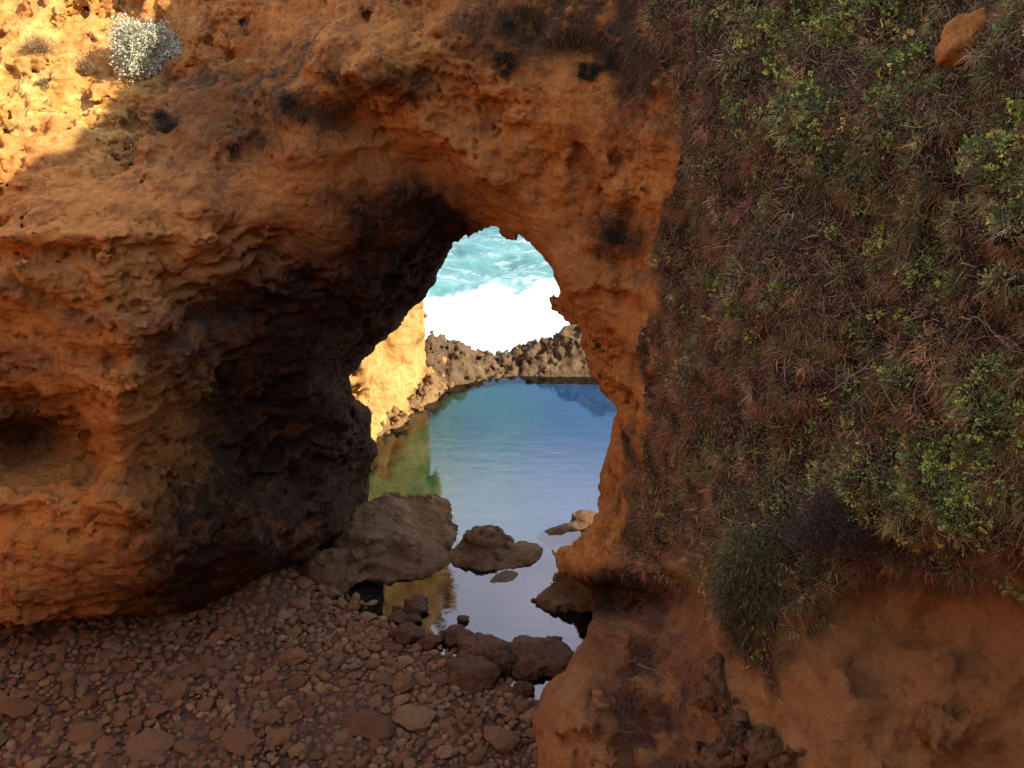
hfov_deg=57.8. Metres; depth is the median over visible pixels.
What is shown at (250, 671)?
stone
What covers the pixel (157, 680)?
stone
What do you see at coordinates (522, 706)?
stone
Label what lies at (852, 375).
dead branch
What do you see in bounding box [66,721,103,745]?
stone
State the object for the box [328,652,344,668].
stone
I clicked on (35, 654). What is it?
stone
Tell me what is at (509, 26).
scrub tuft
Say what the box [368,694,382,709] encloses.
stone
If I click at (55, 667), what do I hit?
stone
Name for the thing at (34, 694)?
stone
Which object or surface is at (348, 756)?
stone
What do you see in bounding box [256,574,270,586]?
stone
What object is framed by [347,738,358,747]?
stone
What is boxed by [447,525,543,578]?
hump rock
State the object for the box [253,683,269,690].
stone
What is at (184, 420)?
rock arch
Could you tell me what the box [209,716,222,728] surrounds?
stone
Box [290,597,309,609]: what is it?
stone
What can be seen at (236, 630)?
stone
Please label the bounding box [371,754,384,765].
stone
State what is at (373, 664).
stone
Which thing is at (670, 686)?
dead branch
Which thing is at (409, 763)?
stone
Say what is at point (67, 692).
stone
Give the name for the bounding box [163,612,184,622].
stone
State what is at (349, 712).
stone
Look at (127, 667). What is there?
stone
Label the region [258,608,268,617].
stone
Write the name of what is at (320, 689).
stone
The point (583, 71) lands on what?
scrub tuft
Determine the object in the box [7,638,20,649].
stone
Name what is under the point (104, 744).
stone
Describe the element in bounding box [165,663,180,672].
stone
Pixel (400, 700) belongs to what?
stone
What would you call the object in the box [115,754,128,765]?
stone
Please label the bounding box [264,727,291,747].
stone
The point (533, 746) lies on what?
stone
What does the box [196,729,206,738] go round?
stone
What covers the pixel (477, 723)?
stone
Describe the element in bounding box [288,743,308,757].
stone
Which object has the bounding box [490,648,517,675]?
stone
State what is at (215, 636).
stone
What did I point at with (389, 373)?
sea cliff
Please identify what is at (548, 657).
stone
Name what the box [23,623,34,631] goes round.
stone
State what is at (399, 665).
stone
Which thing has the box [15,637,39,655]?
stone
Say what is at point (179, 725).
stone
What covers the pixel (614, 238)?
scrub tuft
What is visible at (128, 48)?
silver bush
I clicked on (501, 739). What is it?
stone
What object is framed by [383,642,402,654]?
stone
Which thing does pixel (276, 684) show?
stone
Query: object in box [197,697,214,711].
stone
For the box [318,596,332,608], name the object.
stone
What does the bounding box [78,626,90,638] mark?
stone
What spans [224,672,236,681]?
stone
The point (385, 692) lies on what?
stone
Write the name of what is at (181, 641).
stone
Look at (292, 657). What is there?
stone
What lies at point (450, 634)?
stone
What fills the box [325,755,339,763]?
stone
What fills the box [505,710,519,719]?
stone
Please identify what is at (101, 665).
stone
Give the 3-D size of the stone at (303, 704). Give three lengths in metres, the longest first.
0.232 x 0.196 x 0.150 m
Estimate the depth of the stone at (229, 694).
15.78 m
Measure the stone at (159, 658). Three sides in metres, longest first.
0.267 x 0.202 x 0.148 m
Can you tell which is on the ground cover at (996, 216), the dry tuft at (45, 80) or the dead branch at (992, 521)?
the dead branch at (992, 521)
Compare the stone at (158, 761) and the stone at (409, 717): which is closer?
the stone at (158, 761)
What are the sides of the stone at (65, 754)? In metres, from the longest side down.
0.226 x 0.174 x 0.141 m
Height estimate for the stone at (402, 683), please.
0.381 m
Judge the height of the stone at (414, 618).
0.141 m
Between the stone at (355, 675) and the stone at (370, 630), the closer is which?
the stone at (355, 675)
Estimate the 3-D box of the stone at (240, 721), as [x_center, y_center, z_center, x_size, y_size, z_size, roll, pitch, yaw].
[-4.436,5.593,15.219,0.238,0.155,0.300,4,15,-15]
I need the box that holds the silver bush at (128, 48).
[99,11,183,84]
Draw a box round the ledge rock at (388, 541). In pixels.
[298,491,458,596]
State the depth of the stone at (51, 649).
16.60 m
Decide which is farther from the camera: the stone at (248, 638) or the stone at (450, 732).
the stone at (248, 638)
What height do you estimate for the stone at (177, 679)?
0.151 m
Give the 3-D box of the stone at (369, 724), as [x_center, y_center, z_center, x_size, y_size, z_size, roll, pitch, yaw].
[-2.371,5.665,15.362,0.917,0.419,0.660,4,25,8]
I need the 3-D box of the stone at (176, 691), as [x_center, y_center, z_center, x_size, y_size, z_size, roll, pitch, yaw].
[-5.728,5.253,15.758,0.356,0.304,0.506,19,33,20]
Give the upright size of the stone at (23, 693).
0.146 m
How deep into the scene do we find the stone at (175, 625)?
17.53 m
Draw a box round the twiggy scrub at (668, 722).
[561,550,1011,767]
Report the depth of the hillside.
10.19 m
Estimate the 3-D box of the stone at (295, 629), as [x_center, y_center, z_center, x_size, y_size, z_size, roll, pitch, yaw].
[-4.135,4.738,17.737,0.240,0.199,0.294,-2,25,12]
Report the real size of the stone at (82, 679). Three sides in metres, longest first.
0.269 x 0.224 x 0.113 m
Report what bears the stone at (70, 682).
on the ground at (520, 462)
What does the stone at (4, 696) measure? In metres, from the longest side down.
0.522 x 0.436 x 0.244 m
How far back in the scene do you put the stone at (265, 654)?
16.93 m
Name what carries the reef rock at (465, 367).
on the ground at (520, 462)
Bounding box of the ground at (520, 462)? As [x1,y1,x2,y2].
[0,383,616,767]
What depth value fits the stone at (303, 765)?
14.39 m
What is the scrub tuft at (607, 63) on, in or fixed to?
on the rock arch
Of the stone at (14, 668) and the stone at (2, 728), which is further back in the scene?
the stone at (14, 668)
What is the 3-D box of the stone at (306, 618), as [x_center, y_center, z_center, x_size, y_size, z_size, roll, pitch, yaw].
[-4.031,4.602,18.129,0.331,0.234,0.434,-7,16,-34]
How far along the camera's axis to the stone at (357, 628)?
17.91 m
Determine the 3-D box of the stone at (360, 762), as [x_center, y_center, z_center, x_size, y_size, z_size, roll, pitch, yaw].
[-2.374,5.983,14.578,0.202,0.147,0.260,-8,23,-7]
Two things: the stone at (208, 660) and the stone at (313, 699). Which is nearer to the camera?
the stone at (313, 699)
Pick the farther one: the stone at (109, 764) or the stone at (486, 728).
the stone at (486, 728)
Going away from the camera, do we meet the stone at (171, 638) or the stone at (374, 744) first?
the stone at (374, 744)
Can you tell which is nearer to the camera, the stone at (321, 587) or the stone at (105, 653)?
the stone at (105, 653)
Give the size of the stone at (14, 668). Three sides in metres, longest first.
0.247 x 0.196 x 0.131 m
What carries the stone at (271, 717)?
on the ground at (520, 462)
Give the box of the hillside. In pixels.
[532,0,1023,767]
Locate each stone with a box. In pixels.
[0,647,10,658]
[0,666,9,681]
[0,689,8,707]
[0,697,41,719]
[0,726,5,733]
[0,733,8,746]
[0,757,14,767]
[2,624,23,634]
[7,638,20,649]
[9,662,21,673]
[14,717,24,729]
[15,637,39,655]
[15,689,29,698]
[20,728,33,742]
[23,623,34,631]
[23,659,34,668]
[23,755,49,767]
[25,670,45,681]
[28,650,43,658]
[28,681,40,690]
[28,690,38,698]
[36,703,49,715]
[39,734,59,747]
[43,644,59,654]
[43,660,62,674]
[50,757,68,767]
[51,633,65,641]
[51,718,65,731]
[55,649,65,659]
[57,741,71,751]
[57,750,71,758]
[58,624,73,632]
[58,701,72,711]
[60,668,75,681]
[61,687,74,697]
[62,677,75,688]
[63,632,78,640]
[65,708,79,717]
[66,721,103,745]
[72,695,96,711]
[74,741,90,754]
[75,683,87,695]
[76,674,90,684]
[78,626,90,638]
[91,660,109,672]
[93,735,116,754]
[95,754,112,762]
[97,691,114,702]
[98,649,114,658]
[100,628,113,636]
[101,760,117,767]
[102,640,115,648]
[108,746,124,755]
[110,643,122,653]
[112,634,125,643]
[112,674,123,683]
[113,706,129,725]
[115,681,133,696]
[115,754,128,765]
[116,660,137,673]
[124,729,175,760]
[126,719,141,733]
[132,626,147,634]
[139,617,151,624]
[143,703,169,719]
[149,676,165,684]
[150,755,166,766]
[152,654,166,663]
[161,635,175,642]
[162,681,189,702]
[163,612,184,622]
[165,620,182,630]
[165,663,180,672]
[165,760,176,767]
[170,677,182,684]
[173,636,185,645]
[173,663,203,678]
[173,721,187,729]
[173,739,200,755]
[176,626,191,636]
[183,725,196,735]
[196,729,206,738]
[197,609,207,617]
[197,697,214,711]
[199,653,219,667]
[203,668,220,676]
[208,630,223,641]
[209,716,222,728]
[209,726,224,740]
[215,660,234,671]
[216,612,234,628]
[216,698,230,709]
[217,679,229,692]
[217,749,227,759]
[219,725,262,756]
[223,689,235,702]
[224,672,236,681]
[227,625,245,637]
[227,680,240,691]
[234,718,248,726]
[240,665,255,676]
[241,633,256,643]
[244,750,255,760]
[247,689,259,698]
[250,708,262,721]
[252,591,266,602]
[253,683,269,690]
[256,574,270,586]
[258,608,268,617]
[258,649,273,658]
[259,667,279,683]
[261,708,281,725]
[264,635,275,643]
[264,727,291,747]
[268,680,281,689]
[270,692,286,701]
[277,610,288,619]
[277,648,308,666]
[282,711,298,723]
[282,742,292,754]
[285,607,296,614]
[285,673,307,689]
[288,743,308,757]
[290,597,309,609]
[290,624,301,635]
[290,727,297,735]
[294,576,315,590]
[296,664,308,670]
[296,725,312,736]
[298,612,313,624]
[298,700,310,709]
[299,763,308,767]
[303,705,315,718]
[306,635,315,644]
[306,694,320,704]
[308,660,327,672]
[309,751,324,760]
[314,684,326,694]
[316,583,328,591]
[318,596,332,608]
[318,671,331,681]
[321,587,341,599]
[322,650,337,659]
[325,696,338,705]
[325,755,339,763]
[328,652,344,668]
[328,762,339,767]
[333,731,351,743]
[335,598,347,607]
[337,679,351,686]
[339,630,353,638]
[341,749,355,762]
[342,762,352,767]
[343,707,358,717]
[345,708,394,740]
[346,603,359,610]
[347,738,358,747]
[348,634,361,642]
[348,671,361,678]
[352,625,362,632]
[355,611,378,622]
[355,758,366,767]
[357,649,370,659]
[364,626,376,634]
[364,659,381,669]
[365,600,379,606]
[368,644,381,652]
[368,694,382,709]
[369,739,382,749]
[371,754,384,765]
[373,672,393,686]
[375,687,390,697]
[379,706,390,713]
[381,739,390,745]
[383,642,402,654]
[384,656,395,665]
[387,622,425,646]
[387,750,398,760]
[388,610,408,623]
[391,673,413,693]
[391,704,436,731]
[392,605,401,611]
[392,661,407,669]
[392,695,409,705]
[398,656,414,664]
[398,750,410,763]
[401,597,428,614]
[403,757,416,767]
[408,614,421,622]
[410,643,422,653]
[413,594,427,601]
[414,672,425,682]
[414,739,426,748]
[416,633,443,650]
[417,677,431,686]
[417,692,429,703]
[418,655,429,663]
[429,738,444,747]
[432,673,447,686]
[435,709,447,719]
[436,688,447,698]
[436,745,453,758]
[438,624,473,646]
[438,717,457,730]
[445,726,457,737]
[447,654,501,694]
[455,707,468,718]
[456,632,510,661]
[457,615,468,622]
[458,745,469,755]
[463,713,477,725]
[465,753,482,765]
[472,717,483,730]
[474,697,487,706]
[474,744,486,758]
[482,725,493,734]
[483,726,520,753]
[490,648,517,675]
[495,686,509,692]
[497,706,510,715]
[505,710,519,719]
[508,635,574,677]
[512,660,542,681]
[512,680,534,696]
[512,698,530,714]
[519,708,536,724]
[524,727,534,738]
[529,742,537,750]
[531,749,537,761]
[546,636,562,640]
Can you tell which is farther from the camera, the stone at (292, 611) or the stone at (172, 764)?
the stone at (292, 611)
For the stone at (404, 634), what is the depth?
17.66 m
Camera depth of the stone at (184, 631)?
17.39 m
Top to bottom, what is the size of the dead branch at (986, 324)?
0.324 m
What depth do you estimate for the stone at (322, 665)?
16.68 m
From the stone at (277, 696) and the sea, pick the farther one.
the sea
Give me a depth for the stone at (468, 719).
15.70 m
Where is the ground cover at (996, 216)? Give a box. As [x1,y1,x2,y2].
[614,0,1023,696]
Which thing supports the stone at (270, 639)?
on the ground at (520, 462)
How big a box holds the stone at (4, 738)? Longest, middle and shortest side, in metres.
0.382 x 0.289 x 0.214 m
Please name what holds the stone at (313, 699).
on the ground at (520, 462)
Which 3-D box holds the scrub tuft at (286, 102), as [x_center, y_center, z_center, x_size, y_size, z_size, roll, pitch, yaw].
[-3.329,-4.361,14.492,0.819,0.784,0.469,0,25,0]
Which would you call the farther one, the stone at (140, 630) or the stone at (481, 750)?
the stone at (140, 630)
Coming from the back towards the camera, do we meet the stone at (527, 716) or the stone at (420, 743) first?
the stone at (527, 716)
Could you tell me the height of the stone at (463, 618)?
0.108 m
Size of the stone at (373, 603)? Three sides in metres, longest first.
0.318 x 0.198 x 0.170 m
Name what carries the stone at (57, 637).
on the ground at (520, 462)
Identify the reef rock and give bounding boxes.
[424,330,501,394]
[477,336,562,387]
[549,324,598,384]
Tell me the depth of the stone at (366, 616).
18.28 m
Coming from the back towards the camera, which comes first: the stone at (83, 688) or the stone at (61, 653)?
the stone at (61, 653)
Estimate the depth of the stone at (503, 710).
15.98 m
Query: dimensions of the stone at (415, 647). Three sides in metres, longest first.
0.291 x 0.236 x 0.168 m
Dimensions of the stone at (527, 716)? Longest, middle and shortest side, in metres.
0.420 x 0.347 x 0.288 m
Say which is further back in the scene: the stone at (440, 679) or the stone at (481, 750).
the stone at (440, 679)
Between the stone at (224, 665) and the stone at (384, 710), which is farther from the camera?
the stone at (224, 665)
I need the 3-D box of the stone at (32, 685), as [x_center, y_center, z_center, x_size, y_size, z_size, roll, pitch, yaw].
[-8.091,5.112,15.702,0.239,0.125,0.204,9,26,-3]
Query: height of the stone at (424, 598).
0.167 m
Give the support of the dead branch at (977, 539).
on the hillside
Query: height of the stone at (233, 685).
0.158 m
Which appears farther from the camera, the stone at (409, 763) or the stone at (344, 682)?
the stone at (344, 682)
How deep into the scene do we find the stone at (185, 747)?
14.52 m
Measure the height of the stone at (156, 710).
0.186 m
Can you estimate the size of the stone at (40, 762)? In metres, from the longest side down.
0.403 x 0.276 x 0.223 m
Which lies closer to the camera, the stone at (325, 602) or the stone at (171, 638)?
the stone at (171, 638)
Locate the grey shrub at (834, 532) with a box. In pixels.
[765,468,899,579]
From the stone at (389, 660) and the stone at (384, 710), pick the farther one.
the stone at (389, 660)
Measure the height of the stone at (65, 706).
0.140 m
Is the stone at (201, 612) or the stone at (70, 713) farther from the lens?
the stone at (201, 612)
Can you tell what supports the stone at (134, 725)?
on the ground at (520, 462)
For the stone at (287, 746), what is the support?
on the ground at (520, 462)
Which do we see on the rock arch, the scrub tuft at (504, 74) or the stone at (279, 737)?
the scrub tuft at (504, 74)
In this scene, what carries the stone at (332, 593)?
on the ground at (520, 462)
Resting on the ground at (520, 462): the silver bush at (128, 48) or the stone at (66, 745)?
the stone at (66, 745)
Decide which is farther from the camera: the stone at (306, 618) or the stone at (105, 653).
the stone at (306, 618)
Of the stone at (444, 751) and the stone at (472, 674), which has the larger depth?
the stone at (472, 674)
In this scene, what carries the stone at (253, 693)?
on the ground at (520, 462)
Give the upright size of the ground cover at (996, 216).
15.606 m
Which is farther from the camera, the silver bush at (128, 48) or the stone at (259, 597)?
the stone at (259, 597)
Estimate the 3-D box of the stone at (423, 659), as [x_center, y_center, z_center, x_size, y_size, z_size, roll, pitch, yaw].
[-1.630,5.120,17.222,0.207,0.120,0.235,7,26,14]
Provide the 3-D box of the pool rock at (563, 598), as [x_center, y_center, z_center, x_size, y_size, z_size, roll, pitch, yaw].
[1.509,3.989,18.851,2.188,1.364,1.447,8,26,17]
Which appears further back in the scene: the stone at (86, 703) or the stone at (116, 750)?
the stone at (86, 703)
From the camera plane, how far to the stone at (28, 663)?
16.14 m
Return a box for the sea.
[423,226,569,354]
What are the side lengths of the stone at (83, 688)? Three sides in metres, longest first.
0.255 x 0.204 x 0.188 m
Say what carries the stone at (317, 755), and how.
on the ground at (520, 462)
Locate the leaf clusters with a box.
[632,0,1023,663]
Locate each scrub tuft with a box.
[149,106,182,134]
[274,86,317,125]
[489,48,517,82]
[493,0,554,49]
[575,59,604,84]
[598,224,630,247]
[601,52,620,75]
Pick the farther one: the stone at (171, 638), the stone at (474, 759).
the stone at (171, 638)
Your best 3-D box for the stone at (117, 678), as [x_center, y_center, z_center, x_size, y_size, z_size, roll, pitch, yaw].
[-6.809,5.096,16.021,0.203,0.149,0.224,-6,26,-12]
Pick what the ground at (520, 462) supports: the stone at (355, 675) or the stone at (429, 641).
the stone at (355, 675)
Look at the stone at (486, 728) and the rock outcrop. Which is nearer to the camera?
the rock outcrop
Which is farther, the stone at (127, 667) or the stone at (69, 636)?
the stone at (69, 636)
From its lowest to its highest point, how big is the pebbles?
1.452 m
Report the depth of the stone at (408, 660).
17.07 m
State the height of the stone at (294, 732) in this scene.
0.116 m
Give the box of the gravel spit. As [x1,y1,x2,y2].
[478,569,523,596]
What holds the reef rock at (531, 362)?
on the ground at (520, 462)
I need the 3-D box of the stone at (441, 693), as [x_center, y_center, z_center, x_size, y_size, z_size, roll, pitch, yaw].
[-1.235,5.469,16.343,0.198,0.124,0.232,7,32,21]
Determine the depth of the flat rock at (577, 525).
21.21 m
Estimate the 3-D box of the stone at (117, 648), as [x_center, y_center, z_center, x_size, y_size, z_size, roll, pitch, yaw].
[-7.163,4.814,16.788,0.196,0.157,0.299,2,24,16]
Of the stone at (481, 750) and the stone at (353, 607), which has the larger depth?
the stone at (353, 607)
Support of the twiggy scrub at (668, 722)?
on the hillside
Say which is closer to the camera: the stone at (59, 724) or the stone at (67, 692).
the stone at (59, 724)
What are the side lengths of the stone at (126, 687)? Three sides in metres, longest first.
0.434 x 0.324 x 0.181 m
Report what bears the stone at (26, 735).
on the ground at (520, 462)
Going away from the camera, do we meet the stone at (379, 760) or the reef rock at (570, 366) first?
the stone at (379, 760)
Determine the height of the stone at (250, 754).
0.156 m
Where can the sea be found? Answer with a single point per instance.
(492, 290)
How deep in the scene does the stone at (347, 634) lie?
17.69 m
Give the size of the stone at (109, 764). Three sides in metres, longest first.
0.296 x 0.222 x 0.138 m
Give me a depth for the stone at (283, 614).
18.14 m
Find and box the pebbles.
[0,564,540,767]
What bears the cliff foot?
on the ground at (520, 462)
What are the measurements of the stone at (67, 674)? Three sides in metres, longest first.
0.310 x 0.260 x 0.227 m
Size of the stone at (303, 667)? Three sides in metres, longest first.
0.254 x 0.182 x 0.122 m
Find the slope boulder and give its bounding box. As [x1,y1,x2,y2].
[933,7,987,68]
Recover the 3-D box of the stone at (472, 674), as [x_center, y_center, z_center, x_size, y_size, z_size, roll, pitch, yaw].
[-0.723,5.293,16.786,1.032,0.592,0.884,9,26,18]
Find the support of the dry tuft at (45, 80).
on the rock arch
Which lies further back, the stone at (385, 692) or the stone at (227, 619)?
the stone at (227, 619)
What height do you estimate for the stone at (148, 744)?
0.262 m
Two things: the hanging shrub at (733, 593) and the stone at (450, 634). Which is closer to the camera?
the hanging shrub at (733, 593)
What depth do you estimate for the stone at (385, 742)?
15.06 m
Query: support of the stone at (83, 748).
on the ground at (520, 462)
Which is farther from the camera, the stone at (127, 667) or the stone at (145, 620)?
the stone at (145, 620)
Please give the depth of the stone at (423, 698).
16.13 m
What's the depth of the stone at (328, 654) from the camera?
17.07 m
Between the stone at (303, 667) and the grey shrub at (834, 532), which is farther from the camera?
the stone at (303, 667)
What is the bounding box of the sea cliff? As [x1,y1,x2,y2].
[349,300,446,485]
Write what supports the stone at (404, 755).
on the ground at (520, 462)
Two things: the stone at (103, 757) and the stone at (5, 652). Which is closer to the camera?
the stone at (103, 757)
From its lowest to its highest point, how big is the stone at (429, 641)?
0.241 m
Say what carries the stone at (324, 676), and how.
on the ground at (520, 462)
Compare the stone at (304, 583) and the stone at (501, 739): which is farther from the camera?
the stone at (304, 583)
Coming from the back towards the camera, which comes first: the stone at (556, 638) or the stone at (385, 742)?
the stone at (556, 638)
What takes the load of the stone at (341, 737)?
on the ground at (520, 462)
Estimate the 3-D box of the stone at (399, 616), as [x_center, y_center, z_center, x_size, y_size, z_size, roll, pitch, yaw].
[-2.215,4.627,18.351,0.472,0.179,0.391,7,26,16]
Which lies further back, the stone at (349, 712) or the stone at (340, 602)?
the stone at (340, 602)
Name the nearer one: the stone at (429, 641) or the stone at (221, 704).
the stone at (221, 704)
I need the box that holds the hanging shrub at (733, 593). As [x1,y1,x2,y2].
[690,478,808,681]
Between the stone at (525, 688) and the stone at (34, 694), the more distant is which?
the stone at (525, 688)
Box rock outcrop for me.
[671,652,806,767]
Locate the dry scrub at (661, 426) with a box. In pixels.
[611,0,1023,707]
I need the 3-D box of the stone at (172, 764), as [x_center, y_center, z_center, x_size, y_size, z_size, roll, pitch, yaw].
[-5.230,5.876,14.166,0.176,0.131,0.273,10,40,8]
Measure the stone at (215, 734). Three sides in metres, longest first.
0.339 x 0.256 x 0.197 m
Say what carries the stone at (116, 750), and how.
on the ground at (520, 462)
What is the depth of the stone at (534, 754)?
15.03 m
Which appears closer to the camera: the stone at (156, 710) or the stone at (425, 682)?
the stone at (156, 710)
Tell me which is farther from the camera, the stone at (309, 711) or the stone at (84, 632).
the stone at (84, 632)
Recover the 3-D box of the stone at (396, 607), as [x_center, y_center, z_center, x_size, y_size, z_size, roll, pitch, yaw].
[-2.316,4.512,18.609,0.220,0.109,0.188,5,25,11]
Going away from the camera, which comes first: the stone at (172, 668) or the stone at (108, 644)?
the stone at (172, 668)
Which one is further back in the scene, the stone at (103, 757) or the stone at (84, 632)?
the stone at (84, 632)
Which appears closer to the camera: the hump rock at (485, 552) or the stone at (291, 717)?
the stone at (291, 717)
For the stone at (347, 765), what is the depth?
14.46 m
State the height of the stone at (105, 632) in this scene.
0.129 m
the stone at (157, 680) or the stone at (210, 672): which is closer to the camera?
the stone at (157, 680)
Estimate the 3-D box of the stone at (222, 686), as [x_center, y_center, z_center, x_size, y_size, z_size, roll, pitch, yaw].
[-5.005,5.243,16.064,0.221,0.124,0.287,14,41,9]
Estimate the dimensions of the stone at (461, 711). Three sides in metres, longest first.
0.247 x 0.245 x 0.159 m
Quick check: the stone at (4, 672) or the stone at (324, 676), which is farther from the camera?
the stone at (324, 676)
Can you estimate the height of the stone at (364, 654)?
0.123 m
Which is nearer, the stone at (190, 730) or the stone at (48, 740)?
the stone at (48, 740)
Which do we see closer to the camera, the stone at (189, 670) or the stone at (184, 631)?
the stone at (189, 670)
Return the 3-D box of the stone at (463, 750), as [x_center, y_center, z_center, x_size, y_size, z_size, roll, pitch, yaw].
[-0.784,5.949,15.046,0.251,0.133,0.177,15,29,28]
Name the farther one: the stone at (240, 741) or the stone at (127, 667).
the stone at (127, 667)
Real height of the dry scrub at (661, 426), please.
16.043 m
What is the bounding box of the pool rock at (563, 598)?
[529,571,596,623]
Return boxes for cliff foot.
[376,372,457,444]
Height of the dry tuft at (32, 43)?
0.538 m
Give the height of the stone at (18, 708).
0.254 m
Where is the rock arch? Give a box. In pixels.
[0,0,682,627]
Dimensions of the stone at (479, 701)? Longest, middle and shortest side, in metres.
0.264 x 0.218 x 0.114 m
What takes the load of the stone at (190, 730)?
on the ground at (520, 462)
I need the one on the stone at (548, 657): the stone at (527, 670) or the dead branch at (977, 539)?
the stone at (527, 670)
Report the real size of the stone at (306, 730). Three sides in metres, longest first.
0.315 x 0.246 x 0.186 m
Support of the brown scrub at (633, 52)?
on the rock arch
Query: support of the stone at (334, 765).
on the ground at (520, 462)
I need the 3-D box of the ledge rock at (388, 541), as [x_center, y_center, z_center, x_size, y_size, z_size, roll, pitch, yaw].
[-2.889,3.411,20.575,3.388,0.964,3.676,0,25,0]
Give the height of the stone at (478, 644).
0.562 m
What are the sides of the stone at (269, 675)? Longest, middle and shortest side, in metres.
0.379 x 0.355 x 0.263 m
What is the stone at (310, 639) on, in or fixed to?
on the ground at (520, 462)
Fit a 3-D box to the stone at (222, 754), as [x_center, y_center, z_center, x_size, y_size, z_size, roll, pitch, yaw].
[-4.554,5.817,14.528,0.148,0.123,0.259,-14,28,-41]
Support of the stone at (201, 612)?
on the ground at (520, 462)
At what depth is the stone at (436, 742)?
15.11 m
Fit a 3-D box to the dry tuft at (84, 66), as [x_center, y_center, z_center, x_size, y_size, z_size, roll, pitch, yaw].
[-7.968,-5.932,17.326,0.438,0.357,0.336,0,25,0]
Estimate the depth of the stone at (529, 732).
15.53 m
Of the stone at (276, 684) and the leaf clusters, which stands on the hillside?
the leaf clusters
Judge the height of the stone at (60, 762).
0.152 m
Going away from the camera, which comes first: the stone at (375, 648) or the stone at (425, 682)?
the stone at (425, 682)
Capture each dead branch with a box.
[638,664,683,717]
[822,355,878,391]
[918,499,1023,541]
[953,307,1016,346]
[975,507,1012,535]
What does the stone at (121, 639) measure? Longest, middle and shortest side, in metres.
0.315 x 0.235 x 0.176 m
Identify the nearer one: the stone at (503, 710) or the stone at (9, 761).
the stone at (9, 761)
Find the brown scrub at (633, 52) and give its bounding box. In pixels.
[96,0,680,268]
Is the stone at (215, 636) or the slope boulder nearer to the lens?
the slope boulder
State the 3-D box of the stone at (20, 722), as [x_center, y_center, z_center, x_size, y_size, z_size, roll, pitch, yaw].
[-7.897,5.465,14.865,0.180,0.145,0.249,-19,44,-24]
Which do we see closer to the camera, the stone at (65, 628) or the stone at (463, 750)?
the stone at (463, 750)
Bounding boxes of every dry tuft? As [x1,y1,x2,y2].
[16,35,59,55]
[30,76,51,89]
[73,58,98,74]
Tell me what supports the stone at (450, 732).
on the ground at (520, 462)
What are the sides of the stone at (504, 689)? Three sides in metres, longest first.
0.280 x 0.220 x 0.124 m
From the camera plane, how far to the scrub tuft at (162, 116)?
15.76 m
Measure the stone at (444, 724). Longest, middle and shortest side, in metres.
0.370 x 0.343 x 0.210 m
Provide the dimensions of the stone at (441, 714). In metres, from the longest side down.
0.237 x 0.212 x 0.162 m
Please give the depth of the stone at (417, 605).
18.54 m
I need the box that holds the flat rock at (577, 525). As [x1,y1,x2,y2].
[536,510,594,543]
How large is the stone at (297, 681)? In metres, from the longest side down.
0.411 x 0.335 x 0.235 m
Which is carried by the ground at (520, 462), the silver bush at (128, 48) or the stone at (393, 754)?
the stone at (393, 754)
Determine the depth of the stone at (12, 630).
17.01 m
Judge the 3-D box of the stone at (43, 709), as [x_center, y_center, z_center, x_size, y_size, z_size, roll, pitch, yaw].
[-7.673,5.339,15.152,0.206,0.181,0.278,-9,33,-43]
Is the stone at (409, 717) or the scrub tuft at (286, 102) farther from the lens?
the stone at (409, 717)
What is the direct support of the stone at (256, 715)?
on the ground at (520, 462)
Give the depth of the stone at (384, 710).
15.77 m
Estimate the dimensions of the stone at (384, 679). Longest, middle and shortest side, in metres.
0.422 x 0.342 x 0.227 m
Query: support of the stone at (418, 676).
on the ground at (520, 462)
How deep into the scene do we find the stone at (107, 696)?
15.51 m
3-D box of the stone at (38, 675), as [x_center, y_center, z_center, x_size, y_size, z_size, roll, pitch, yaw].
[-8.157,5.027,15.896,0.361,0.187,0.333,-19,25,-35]
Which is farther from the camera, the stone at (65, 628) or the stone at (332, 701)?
the stone at (65, 628)
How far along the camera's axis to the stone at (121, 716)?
15.04 m
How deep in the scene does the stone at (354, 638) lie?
17.60 m

